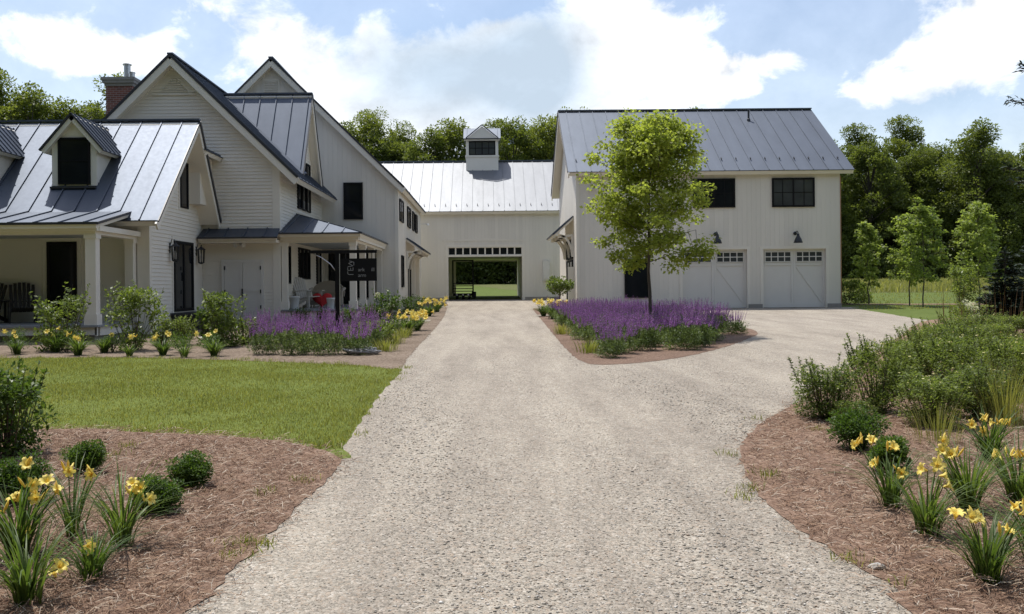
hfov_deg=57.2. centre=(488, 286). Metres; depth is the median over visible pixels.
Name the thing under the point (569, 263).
door
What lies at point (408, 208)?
window
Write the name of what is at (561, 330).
edging grass
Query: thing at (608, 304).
salvia plant
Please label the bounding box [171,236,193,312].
door
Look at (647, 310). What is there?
salvia plant
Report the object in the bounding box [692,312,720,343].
salvia plant
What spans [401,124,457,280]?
forest tree
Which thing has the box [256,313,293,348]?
salvia plant
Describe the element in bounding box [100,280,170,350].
garden shrub
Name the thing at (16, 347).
daylily
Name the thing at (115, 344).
boxwood
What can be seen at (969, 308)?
cream shrub
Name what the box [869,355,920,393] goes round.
potentilla shrub
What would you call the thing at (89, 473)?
daylily
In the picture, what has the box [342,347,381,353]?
rock
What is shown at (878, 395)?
potentilla shrub
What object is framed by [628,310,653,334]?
salvia plant
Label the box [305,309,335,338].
salvia plant
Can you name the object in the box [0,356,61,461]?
shrub
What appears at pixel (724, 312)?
salvia plant
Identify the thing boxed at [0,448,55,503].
boxwood
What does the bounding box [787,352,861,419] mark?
potentilla shrub
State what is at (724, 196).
window
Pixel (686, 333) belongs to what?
salvia plant
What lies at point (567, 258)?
window
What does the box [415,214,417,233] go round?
window
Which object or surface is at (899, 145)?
forest tree
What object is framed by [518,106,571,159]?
forest tree
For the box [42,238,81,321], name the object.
door
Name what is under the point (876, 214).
forest tree
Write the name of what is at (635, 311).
salvia plant
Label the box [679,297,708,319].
salvia plant
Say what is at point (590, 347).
edging grass
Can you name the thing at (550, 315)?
salvia plant
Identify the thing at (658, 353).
mulch bed
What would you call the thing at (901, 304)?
mulch bed
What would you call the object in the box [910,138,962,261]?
forest tree
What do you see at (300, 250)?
window
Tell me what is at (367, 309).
garden shrub
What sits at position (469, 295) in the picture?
hay wagon
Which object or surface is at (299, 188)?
window
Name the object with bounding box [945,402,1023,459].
daylily
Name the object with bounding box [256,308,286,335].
salvia plant
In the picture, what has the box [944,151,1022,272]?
forest tree
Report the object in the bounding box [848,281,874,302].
garden shrub
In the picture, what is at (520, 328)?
driveway
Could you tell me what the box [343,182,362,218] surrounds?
window
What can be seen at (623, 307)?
salvia plant
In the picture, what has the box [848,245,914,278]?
undergrowth bush
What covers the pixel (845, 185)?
forest tree
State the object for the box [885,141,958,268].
forest tree
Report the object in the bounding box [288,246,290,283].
window
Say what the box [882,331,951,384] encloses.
potentilla shrub
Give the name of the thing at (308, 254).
window
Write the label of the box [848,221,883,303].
young tree
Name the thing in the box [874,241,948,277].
undergrowth bush
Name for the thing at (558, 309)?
salvia plant
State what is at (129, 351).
daylily
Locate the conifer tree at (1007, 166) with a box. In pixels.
[999,60,1023,186]
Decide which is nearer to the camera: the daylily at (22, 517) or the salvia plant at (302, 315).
the daylily at (22, 517)
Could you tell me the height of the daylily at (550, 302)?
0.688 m
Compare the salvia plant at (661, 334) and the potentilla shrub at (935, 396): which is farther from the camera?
the salvia plant at (661, 334)
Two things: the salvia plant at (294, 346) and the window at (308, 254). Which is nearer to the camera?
the salvia plant at (294, 346)
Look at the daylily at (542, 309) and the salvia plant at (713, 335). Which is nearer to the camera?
the salvia plant at (713, 335)
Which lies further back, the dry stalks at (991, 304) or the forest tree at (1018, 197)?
the forest tree at (1018, 197)
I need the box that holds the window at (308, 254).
[306,248,310,279]
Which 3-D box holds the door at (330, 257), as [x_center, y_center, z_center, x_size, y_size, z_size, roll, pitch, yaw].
[-5.933,-0.362,37.467,1.090,2.250,0.064,-1,0,0]
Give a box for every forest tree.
[0,67,31,119]
[0,80,63,119]
[25,94,86,119]
[69,99,105,118]
[85,71,123,118]
[340,120,382,160]
[349,106,401,160]
[369,136,410,160]
[384,119,420,149]
[395,138,421,160]
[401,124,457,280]
[420,116,469,263]
[451,147,510,283]
[482,117,514,282]
[494,115,552,282]
[510,122,553,159]
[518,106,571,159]
[839,122,891,254]
[840,148,871,274]
[841,136,914,278]
[841,157,873,277]
[849,159,922,277]
[880,145,957,276]
[882,114,938,206]
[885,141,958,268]
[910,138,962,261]
[921,116,1023,274]
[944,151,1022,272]
[965,150,1023,275]
[1004,154,1023,249]
[1017,143,1023,213]
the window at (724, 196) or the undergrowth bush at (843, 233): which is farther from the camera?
the undergrowth bush at (843, 233)
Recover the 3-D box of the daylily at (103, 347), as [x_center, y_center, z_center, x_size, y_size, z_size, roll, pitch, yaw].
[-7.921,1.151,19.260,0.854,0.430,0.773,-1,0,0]
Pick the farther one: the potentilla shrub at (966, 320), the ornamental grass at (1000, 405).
the potentilla shrub at (966, 320)
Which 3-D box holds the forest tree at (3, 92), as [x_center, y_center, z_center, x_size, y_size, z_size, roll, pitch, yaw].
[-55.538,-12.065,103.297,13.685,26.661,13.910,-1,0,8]
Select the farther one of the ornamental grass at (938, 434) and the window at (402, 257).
the window at (402, 257)
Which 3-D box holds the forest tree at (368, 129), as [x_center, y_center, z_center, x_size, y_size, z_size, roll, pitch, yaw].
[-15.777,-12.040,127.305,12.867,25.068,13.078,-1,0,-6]
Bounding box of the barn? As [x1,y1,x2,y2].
[379,124,559,300]
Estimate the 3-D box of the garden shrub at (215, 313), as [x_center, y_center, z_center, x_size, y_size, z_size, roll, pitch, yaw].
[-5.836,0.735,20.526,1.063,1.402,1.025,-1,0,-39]
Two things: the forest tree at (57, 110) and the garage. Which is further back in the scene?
the forest tree at (57, 110)
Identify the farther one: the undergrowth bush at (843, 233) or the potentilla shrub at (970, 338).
the undergrowth bush at (843, 233)
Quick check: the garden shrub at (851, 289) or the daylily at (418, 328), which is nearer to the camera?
the daylily at (418, 328)
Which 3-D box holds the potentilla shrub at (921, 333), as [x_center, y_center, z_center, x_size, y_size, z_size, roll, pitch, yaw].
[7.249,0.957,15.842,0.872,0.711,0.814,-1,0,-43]
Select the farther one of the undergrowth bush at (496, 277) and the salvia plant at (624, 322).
the undergrowth bush at (496, 277)
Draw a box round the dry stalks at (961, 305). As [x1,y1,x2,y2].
[947,291,981,314]
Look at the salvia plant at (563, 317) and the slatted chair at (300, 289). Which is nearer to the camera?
the salvia plant at (563, 317)
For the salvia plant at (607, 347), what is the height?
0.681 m
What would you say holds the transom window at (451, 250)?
in the barn
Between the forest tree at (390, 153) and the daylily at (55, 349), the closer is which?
the daylily at (55, 349)
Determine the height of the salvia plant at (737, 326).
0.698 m
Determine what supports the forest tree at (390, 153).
on the ground at (925, 313)
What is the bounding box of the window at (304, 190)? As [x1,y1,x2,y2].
[302,163,306,211]
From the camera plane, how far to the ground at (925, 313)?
45.51 m
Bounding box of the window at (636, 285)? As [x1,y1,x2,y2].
[624,259,647,297]
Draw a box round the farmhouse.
[0,52,430,341]
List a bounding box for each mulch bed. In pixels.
[0,301,447,368]
[0,428,340,613]
[533,308,757,364]
[739,319,1023,613]
[842,303,984,304]
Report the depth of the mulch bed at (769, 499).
6.27 m
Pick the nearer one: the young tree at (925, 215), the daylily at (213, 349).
the daylily at (213, 349)
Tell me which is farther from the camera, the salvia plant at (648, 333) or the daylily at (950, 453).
the salvia plant at (648, 333)
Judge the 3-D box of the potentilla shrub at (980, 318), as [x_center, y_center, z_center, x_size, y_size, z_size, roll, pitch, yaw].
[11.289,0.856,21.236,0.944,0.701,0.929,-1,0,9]
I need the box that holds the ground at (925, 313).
[113,276,996,361]
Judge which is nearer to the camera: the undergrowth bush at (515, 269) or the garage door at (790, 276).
the garage door at (790, 276)
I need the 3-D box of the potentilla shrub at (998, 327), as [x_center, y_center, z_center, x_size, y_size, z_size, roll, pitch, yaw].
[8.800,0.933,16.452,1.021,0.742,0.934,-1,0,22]
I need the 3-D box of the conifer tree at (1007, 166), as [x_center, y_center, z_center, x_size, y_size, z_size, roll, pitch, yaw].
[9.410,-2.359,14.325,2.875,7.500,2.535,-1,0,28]
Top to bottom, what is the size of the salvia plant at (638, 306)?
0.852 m
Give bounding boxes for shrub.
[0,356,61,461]
[29,282,91,351]
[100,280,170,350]
[150,316,173,344]
[166,314,197,344]
[194,303,221,344]
[199,288,247,346]
[232,315,259,344]
[289,308,310,324]
[316,308,326,321]
[340,307,355,324]
[358,303,377,319]
[371,288,400,322]
[395,294,425,314]
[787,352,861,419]
[827,393,881,425]
[842,278,864,303]
[842,332,914,415]
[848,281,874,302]
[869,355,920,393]
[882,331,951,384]
[884,334,915,356]
[888,364,977,427]
[893,324,944,358]
[909,332,984,399]
[910,316,964,345]
[932,311,978,335]
[933,317,992,358]
[935,357,1023,419]
[939,325,1010,385]
[945,257,982,316]
[946,298,986,325]
[960,319,1021,343]
[965,309,1009,327]
[970,331,1023,400]
[982,328,1023,370]
[986,311,1023,343]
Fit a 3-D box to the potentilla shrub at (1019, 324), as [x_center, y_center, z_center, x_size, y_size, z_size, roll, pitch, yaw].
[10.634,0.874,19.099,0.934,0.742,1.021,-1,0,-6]
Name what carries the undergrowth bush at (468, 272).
on the ground at (925, 313)
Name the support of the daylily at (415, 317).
on the mulch bed at (392, 359)
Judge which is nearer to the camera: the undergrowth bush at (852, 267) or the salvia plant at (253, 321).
the salvia plant at (253, 321)
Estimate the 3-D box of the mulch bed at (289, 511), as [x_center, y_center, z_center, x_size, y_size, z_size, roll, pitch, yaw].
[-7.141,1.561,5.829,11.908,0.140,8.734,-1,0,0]
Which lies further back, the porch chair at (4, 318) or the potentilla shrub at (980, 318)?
the porch chair at (4, 318)
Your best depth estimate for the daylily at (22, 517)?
5.29 m
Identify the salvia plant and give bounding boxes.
[241,310,269,342]
[245,317,279,354]
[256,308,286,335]
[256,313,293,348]
[274,310,301,341]
[274,311,312,355]
[287,311,313,331]
[295,319,323,347]
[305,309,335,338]
[306,314,345,355]
[318,305,345,334]
[326,321,356,348]
[339,316,362,338]
[340,322,373,354]
[347,304,375,333]
[352,313,385,346]
[361,311,393,339]
[548,300,559,318]
[551,300,570,321]
[553,298,577,324]
[556,301,577,327]
[564,304,586,329]
[565,303,591,334]
[569,308,598,338]
[576,310,607,343]
[579,299,596,310]
[581,305,603,319]
[585,306,619,335]
[586,302,619,321]
[591,314,625,349]
[592,324,627,358]
[594,300,620,313]
[598,308,636,345]
[605,319,640,354]
[606,295,632,310]
[606,305,635,324]
[607,302,634,313]
[613,305,647,343]
[623,305,645,321]
[623,310,659,350]
[627,296,647,308]
[628,301,654,312]
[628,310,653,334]
[636,301,664,319]
[637,316,665,346]
[641,310,668,326]
[645,299,669,316]
[650,302,682,326]
[650,310,683,342]
[659,305,703,349]
[660,300,683,316]
[665,297,693,312]
[665,312,684,338]
[670,302,698,322]
[674,307,713,347]
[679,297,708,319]
[686,298,713,318]
[692,304,718,332]
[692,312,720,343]
[696,311,726,340]
[703,302,729,330]
[706,301,731,328]
[721,309,749,333]
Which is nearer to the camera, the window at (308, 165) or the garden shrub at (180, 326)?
the garden shrub at (180, 326)
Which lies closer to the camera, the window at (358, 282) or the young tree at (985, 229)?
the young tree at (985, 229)
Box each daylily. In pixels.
[0,457,137,559]
[0,508,116,606]
[1,329,29,354]
[1,447,167,539]
[29,516,161,583]
[33,326,71,352]
[34,456,208,548]
[56,331,97,355]
[88,332,123,352]
[120,333,140,355]
[141,330,182,354]
[166,330,199,357]
[195,329,229,355]
[377,314,407,333]
[386,308,428,333]
[397,309,433,330]
[418,298,445,315]
[423,295,447,311]
[532,298,553,315]
[541,299,567,318]
[822,432,965,508]
[873,454,993,536]
[900,432,1023,511]
[911,502,1023,585]
[918,418,1023,503]
[927,479,1023,555]
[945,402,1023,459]
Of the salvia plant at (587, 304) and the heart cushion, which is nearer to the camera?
the salvia plant at (587, 304)
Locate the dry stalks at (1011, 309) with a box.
[991,281,1023,336]
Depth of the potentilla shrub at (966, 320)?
20.21 m
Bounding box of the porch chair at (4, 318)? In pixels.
[0,283,7,322]
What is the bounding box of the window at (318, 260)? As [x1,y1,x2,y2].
[316,253,321,283]
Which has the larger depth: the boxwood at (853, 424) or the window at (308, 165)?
the window at (308, 165)
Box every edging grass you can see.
[372,337,402,351]
[383,331,411,343]
[394,326,414,337]
[550,323,573,334]
[571,338,600,352]
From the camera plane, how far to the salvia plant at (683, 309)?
23.95 m
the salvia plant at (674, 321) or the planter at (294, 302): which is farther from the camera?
the planter at (294, 302)
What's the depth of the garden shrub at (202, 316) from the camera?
20.91 m
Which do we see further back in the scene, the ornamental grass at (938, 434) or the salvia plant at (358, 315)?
the salvia plant at (358, 315)
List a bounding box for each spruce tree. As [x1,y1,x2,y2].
[974,245,1023,324]
[1007,243,1023,312]
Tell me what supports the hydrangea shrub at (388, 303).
on the mulch bed at (392, 359)
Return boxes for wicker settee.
[309,281,345,307]
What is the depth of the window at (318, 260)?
36.50 m
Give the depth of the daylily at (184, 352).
17.93 m
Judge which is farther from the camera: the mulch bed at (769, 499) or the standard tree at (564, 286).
the standard tree at (564, 286)
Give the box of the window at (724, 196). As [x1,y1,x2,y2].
[692,178,734,207]
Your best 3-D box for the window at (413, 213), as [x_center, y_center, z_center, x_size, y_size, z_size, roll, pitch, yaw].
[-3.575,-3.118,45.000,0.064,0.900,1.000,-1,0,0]
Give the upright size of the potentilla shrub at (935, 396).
0.678 m
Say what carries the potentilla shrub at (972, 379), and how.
on the mulch bed at (769, 499)
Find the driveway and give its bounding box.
[182,300,926,613]
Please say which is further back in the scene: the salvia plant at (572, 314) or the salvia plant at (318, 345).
the salvia plant at (572, 314)
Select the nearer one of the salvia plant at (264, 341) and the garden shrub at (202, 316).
the salvia plant at (264, 341)
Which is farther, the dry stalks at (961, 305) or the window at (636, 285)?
the window at (636, 285)
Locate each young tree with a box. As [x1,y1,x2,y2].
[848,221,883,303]
[878,213,932,305]
[895,196,951,306]
[948,200,1009,306]
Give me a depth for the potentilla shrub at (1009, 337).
13.88 m
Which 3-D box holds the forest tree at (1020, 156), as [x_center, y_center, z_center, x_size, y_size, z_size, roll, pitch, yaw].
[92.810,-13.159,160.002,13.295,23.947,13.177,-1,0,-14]
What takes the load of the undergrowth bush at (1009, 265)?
on the ground at (925, 313)
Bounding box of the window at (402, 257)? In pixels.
[401,255,404,286]
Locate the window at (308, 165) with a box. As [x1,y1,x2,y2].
[306,162,310,214]
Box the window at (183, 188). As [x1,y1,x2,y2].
[178,162,188,211]
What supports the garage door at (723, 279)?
in the garage
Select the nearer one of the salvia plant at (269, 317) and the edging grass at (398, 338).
the edging grass at (398, 338)
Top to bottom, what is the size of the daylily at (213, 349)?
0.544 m
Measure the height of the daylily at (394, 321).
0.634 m
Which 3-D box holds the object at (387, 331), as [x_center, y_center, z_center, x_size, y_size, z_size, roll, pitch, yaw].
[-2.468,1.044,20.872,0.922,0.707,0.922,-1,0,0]
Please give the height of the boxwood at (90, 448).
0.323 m
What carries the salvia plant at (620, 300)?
on the mulch bed at (658, 353)
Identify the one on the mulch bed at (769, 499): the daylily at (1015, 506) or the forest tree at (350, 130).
the daylily at (1015, 506)
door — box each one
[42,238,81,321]
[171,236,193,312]
[221,260,263,319]
[326,249,349,304]
[407,263,410,302]
[566,260,572,299]
[679,246,749,307]
[760,246,828,307]
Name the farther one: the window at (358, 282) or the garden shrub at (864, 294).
the garden shrub at (864, 294)
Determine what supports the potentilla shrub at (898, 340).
on the mulch bed at (769, 499)
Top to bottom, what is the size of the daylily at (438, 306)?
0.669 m
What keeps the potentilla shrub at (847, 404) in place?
on the mulch bed at (769, 499)
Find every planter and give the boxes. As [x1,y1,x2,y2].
[289,296,299,308]
[326,298,334,308]
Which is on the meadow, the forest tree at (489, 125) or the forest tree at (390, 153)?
the forest tree at (489, 125)
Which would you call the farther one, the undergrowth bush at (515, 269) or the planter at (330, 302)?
the undergrowth bush at (515, 269)
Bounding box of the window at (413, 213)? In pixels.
[412,211,414,230]
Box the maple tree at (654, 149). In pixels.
[575,107,720,321]
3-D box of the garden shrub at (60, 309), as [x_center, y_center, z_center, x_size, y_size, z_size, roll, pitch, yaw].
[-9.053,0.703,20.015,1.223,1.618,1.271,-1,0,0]
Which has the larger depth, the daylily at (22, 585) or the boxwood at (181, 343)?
the boxwood at (181, 343)
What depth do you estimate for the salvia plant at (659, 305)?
26.33 m
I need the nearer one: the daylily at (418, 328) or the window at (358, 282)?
the daylily at (418, 328)
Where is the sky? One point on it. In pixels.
(945, 64)
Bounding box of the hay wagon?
[452,260,475,298]
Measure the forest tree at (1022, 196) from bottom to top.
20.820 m
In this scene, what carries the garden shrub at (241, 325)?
on the mulch bed at (392, 359)
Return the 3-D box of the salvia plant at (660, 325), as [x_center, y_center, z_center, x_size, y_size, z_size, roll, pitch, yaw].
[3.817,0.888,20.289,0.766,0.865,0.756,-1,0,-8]
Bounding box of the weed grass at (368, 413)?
[1,354,916,587]
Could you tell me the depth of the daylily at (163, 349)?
18.43 m
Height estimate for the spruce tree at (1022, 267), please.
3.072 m
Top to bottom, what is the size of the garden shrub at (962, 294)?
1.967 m
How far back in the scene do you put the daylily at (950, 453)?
6.12 m
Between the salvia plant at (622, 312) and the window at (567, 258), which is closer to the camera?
the salvia plant at (622, 312)
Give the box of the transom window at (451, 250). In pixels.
[448,247,521,254]
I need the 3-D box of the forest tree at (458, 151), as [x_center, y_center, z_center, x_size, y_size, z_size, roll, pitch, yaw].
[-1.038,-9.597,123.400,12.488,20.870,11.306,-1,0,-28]
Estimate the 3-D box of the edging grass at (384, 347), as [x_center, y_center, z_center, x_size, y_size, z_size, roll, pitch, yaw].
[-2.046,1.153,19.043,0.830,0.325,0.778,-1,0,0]
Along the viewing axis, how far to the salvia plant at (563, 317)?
26.35 m
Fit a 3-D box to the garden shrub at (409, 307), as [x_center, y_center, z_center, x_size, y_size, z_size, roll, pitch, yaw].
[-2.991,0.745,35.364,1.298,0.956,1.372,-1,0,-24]
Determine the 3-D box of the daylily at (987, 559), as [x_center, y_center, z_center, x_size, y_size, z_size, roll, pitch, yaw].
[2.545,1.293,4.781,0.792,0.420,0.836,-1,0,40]
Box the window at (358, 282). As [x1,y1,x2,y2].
[357,253,368,297]
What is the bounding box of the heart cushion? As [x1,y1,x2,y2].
[312,293,331,306]
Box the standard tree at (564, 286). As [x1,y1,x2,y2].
[545,275,574,301]
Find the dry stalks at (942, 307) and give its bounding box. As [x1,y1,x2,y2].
[935,294,953,323]
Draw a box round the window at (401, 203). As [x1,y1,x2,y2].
[399,198,403,222]
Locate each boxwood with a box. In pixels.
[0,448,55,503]
[1,326,33,349]
[51,328,83,351]
[58,438,108,473]
[100,334,122,351]
[128,473,187,515]
[164,449,214,487]
[170,332,193,349]
[198,331,222,351]
[825,403,892,450]
[866,434,912,472]
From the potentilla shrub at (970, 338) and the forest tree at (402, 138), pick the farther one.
the forest tree at (402, 138)
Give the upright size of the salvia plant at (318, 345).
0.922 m
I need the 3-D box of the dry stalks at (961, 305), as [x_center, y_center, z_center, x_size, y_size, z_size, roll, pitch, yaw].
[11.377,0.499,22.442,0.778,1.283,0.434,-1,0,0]
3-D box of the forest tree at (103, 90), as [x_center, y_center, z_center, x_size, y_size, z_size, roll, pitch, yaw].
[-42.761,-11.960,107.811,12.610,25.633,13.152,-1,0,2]
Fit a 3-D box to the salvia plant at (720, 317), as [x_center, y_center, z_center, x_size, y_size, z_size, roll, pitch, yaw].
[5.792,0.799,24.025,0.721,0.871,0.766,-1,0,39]
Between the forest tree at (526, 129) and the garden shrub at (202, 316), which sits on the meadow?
the forest tree at (526, 129)
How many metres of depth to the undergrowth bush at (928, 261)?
138.71 m
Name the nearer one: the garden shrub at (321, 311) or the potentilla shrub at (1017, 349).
the potentilla shrub at (1017, 349)
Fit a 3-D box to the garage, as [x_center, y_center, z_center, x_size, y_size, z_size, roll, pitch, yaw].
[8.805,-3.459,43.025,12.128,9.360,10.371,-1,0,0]
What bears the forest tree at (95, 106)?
on the ground at (925, 313)
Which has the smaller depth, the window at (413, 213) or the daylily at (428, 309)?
the daylily at (428, 309)
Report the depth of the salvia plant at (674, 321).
20.93 m
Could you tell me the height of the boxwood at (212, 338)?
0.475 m
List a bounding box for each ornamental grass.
[900,398,967,445]
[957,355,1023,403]
[970,362,1023,427]
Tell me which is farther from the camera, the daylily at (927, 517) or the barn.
the barn
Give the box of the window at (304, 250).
[303,248,306,278]
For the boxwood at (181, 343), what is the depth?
19.09 m
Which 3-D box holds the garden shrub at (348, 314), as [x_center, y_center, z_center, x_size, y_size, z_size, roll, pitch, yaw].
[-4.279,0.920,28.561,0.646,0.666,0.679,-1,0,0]
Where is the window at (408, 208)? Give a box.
[407,206,410,228]
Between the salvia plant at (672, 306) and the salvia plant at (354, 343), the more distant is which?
the salvia plant at (672, 306)
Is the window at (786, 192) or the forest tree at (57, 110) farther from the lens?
the forest tree at (57, 110)
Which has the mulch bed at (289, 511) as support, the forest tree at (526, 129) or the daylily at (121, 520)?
the daylily at (121, 520)
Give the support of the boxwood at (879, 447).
on the mulch bed at (769, 499)
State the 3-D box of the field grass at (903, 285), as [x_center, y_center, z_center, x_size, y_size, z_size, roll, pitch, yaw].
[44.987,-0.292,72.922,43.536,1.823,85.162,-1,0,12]
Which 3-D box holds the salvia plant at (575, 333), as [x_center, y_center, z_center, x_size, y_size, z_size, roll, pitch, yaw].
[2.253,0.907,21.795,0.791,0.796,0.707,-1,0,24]
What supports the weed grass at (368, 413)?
on the ground at (925, 313)
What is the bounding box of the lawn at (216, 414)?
[0,357,401,458]
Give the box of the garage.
[546,108,854,308]
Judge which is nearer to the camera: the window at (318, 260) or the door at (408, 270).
the window at (318, 260)
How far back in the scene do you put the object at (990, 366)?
10.49 m
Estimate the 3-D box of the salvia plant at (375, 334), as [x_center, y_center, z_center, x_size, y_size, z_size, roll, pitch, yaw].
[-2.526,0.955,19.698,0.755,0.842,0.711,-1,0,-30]
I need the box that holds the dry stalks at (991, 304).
[980,285,1009,322]
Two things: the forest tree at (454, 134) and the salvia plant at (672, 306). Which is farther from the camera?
the forest tree at (454, 134)
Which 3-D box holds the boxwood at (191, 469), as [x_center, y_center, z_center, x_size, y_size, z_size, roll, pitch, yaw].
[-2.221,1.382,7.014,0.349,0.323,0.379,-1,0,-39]
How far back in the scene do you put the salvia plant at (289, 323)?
21.54 m
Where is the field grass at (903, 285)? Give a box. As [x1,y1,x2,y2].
[843,276,1023,309]
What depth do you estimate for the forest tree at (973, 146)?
139.83 m
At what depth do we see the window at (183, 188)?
28.10 m
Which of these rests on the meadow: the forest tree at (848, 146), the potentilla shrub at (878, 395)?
the forest tree at (848, 146)
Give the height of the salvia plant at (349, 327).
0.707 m
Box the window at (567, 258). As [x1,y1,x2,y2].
[566,240,572,259]
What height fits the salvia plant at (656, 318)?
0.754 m
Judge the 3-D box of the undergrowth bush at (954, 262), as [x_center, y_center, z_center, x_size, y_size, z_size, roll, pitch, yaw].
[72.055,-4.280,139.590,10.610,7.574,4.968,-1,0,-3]
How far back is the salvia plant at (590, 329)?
20.29 m
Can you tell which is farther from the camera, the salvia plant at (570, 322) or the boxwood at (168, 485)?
the salvia plant at (570, 322)
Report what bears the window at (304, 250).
in the farmhouse
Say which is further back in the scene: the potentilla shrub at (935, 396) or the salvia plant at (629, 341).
the salvia plant at (629, 341)
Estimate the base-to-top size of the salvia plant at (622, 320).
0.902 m
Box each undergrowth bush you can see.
[456,261,496,284]
[456,261,516,283]
[491,261,516,283]
[841,229,886,278]
[841,232,853,277]
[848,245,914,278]
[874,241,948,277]
[920,238,977,277]
[944,236,1002,277]
[975,244,1023,276]
[1006,243,1023,276]
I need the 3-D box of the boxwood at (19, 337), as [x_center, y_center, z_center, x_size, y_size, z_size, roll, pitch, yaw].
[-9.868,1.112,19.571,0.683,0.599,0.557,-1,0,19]
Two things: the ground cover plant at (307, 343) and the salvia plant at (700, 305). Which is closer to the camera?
the ground cover plant at (307, 343)
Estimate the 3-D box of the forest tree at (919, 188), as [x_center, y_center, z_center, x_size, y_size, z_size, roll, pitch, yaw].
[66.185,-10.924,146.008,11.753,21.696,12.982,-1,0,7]
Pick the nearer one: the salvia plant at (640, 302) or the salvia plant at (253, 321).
the salvia plant at (253, 321)
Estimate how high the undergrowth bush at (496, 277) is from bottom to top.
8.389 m
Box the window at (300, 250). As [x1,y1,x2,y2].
[298,247,302,278]
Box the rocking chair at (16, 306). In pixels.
[5,282,40,323]
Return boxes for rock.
[342,347,381,353]
[867,562,885,569]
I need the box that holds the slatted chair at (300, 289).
[293,277,324,307]
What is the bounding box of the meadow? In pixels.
[462,277,995,292]
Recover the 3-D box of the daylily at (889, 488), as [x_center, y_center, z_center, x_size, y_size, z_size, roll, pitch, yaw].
[2.753,1.227,6.246,0.938,0.500,0.884,-1,0,43]
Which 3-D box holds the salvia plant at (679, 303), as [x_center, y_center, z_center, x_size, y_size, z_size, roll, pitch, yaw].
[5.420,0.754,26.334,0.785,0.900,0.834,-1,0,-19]
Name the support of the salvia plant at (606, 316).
on the mulch bed at (658, 353)
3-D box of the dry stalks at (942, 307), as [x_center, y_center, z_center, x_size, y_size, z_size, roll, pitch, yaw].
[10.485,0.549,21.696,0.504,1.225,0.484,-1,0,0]
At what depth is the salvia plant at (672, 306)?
25.53 m
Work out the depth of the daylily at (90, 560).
4.88 m
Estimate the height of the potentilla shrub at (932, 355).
0.881 m
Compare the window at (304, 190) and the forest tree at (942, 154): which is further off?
the forest tree at (942, 154)
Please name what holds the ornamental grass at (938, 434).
on the mulch bed at (769, 499)
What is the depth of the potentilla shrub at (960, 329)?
15.65 m
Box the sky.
[0,0,1023,172]
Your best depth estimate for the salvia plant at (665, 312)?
22.43 m
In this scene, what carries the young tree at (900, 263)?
on the ground at (925, 313)
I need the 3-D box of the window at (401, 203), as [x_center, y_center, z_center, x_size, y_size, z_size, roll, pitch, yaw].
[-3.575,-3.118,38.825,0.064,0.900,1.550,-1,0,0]
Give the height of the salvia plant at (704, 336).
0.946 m
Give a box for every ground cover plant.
[299,336,314,351]
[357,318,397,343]
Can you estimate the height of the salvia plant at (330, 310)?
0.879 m
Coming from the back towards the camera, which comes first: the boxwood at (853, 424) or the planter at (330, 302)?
the planter at (330, 302)
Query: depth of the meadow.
98.91 m
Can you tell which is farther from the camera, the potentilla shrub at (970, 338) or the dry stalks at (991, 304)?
the dry stalks at (991, 304)
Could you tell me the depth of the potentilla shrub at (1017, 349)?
11.21 m
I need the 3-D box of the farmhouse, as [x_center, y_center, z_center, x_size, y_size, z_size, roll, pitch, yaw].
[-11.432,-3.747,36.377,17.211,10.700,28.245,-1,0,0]
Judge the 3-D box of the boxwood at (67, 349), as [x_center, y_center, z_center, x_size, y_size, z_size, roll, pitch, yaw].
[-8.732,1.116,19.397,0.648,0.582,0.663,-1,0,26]
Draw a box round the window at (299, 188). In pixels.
[297,183,302,209]
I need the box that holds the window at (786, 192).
[772,178,814,206]
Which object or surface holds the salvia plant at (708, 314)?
on the mulch bed at (658, 353)
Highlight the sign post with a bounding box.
[309,250,376,333]
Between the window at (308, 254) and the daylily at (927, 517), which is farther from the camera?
the window at (308, 254)
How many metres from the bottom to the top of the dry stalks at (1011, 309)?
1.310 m
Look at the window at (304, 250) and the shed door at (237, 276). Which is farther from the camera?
the window at (304, 250)
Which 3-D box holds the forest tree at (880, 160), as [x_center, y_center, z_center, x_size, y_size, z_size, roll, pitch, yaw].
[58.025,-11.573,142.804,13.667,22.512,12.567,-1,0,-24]
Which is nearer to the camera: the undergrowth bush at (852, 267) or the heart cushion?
the heart cushion
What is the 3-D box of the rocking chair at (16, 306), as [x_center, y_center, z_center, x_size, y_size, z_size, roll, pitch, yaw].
[-12.184,0.425,24.568,0.810,1.073,0.917,-1,0,-29]
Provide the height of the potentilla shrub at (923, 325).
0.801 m
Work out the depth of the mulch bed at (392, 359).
18.86 m
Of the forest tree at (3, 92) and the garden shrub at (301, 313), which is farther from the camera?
the forest tree at (3, 92)
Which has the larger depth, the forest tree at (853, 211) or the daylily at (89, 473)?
the forest tree at (853, 211)
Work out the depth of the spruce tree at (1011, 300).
24.46 m
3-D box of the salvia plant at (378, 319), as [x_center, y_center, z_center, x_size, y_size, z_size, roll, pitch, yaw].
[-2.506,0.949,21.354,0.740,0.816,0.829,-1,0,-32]

